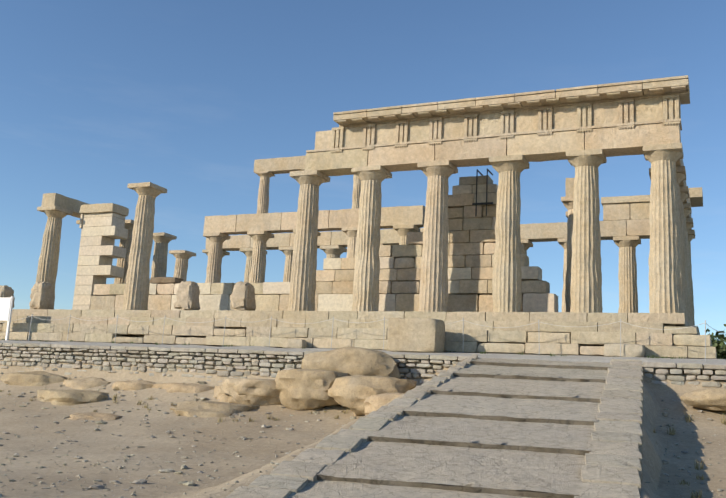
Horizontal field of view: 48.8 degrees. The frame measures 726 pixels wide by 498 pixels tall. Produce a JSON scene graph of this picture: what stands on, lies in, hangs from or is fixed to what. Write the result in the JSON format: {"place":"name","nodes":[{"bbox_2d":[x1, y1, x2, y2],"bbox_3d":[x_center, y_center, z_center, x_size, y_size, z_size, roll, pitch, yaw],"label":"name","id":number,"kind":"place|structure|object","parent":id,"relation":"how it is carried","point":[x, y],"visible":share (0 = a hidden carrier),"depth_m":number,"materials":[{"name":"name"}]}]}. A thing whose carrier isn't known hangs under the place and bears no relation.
{"place":"outdoors","nodes":[
{"label":"outdoors","id":0,"kind":"place"},
{"bbox_2d":[0,340,725,497],"bbox_3d":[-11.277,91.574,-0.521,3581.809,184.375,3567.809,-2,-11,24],"label":"ground","id":1,"kind":"structure","parent":0,"point":[302,433],"depth_m":17.85,"materials":[{"name":"beige soil"}]},
{"bbox_2d":[0,296,13,339],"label":"sign","id":2,"kind":"object","parent":1,"relation":"on","point":[6,305],"visible":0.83,"depth_m":32.74,"materials":[{"name":"white paint"}]},
{"bbox_2d":[0,347,416,419],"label":"boulders","id":3,"kind":"object","parent":1,"relation":"on","point":[358,381],"visible":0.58,"depth_m":22.03,"materials":[{"name":"beige stone"}]},
{"bbox_2d":[2,338,682,358],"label":"weeds","id":4,"kind":"object","parent":1,"relation":"on","point":[337,348],"visible":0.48,"depth_m":24.64,"materials":[{"name":"green plant"}]},
{"bbox_2d":[0,309,716,358],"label":"stepped temple platform","id":5,"kind":"structure","parent":1,"relation":"on","point":[578,337],"depth_m":27.30,"materials":[{"name":"stone"}]},
{"bbox_2d":[72,175,557,311],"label":"ruined walls","id":6,"kind":"structure","parent":5,"relation":"on","point":[471,241],"depth_m":31.64,"materials":[{"name":"stone"}]},
{"bbox_2d":[472,169,492,215],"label":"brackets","id":7,"kind":"object","parent":6,"relation":"attached to","point":[486,203],"visible":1,"depth_m":30.45,"materials":[{"name":"grey metal"}]},
{"bbox_2d":[0,143,694,325],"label":"columns","id":8,"kind":"structure","parent":5,"relation":"on","point":[672,235],"depth_m":28.78,"materials":[{"name":"stone"}]},
{"bbox_2d":[41,75,702,250],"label":"entablature","id":9,"kind":"structure","parent":8,"relation":"on","point":[622,118],"depth_m":28.17,"materials":[{"name":"stone"}]},
{"bbox_2d":[0,343,725,388],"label":"drystone wall","id":10,"kind":"structure","parent":1,"relation":"on","point":[691,370],"depth_m":25.12,"materials":[{"name":"beige stone"}]},
{"bbox_2d":[0,370,725,497],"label":"loose stones","id":11,"kind":"object","parent":1,"relation":"on","point":[144,481],"visible":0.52,"depth_m":15.67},
{"bbox_2d":[28,314,705,360],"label":"barrier posts","id":12,"kind":"object","parent":1,"relation":"on","point":[383,337],"visible":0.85,"depth_m":26.07,"materials":[{"name":"grey metal"}]},
{"bbox_2d":[3,316,723,332],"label":"barrier ropes","id":13,"kind":"object","parent":12,"relation":"hanging from","point":[379,320],"visible":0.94,"depth_m":26.37,"materials":[{"name":"beige fabric"}]},
{"bbox_2d":[225,354,642,497],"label":"ramp borders","id":14,"kind":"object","parent":1,"relation":"on","point":[612,467],"depth_m":12.77,"materials":[{"name":"grey stone"}]},
{"bbox_2d":[287,358,610,497],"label":"ramp treads","id":15,"kind":"object","parent":1,"relation":"on","point":[536,446],"visible":0.98,"depth_m":13.11,"materials":[{"name":"grey stone"}]},
{"bbox_2d":[282,318,644,356],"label":"fallen blocks","id":16,"kind":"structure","parent":1,"relation":"on","point":[423,335],"depth_m":24.71,"materials":[{"name":"stone"}]},
{"bbox_2d":[680,389,725,410],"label":"boulder","id":17,"kind":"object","parent":1,"relation":"on","point":[711,399],"visible":0.94,"depth_m":17.52,"materials":[{"name":"beige stone"}]},
{"bbox_2d":[706,324,725,358],"bbox_3d":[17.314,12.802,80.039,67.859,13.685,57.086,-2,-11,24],"label":"tree","id":18,"kind":"object","parent":1,"relation":"on","point":[719,345],"depth_m":76.38,"materials":[{"name":"green plant"}]},
{"bbox_2d":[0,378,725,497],"bbox_3d":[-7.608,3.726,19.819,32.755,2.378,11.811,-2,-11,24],"label":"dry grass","id":19,"kind":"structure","parent":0,"point":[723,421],"depth_m":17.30,"materials":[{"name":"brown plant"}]},
{"bbox_2d":[0,0,725,343],"label":"sky","id":20,"kind":"structure","parent":0,"point":[98,98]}
]}

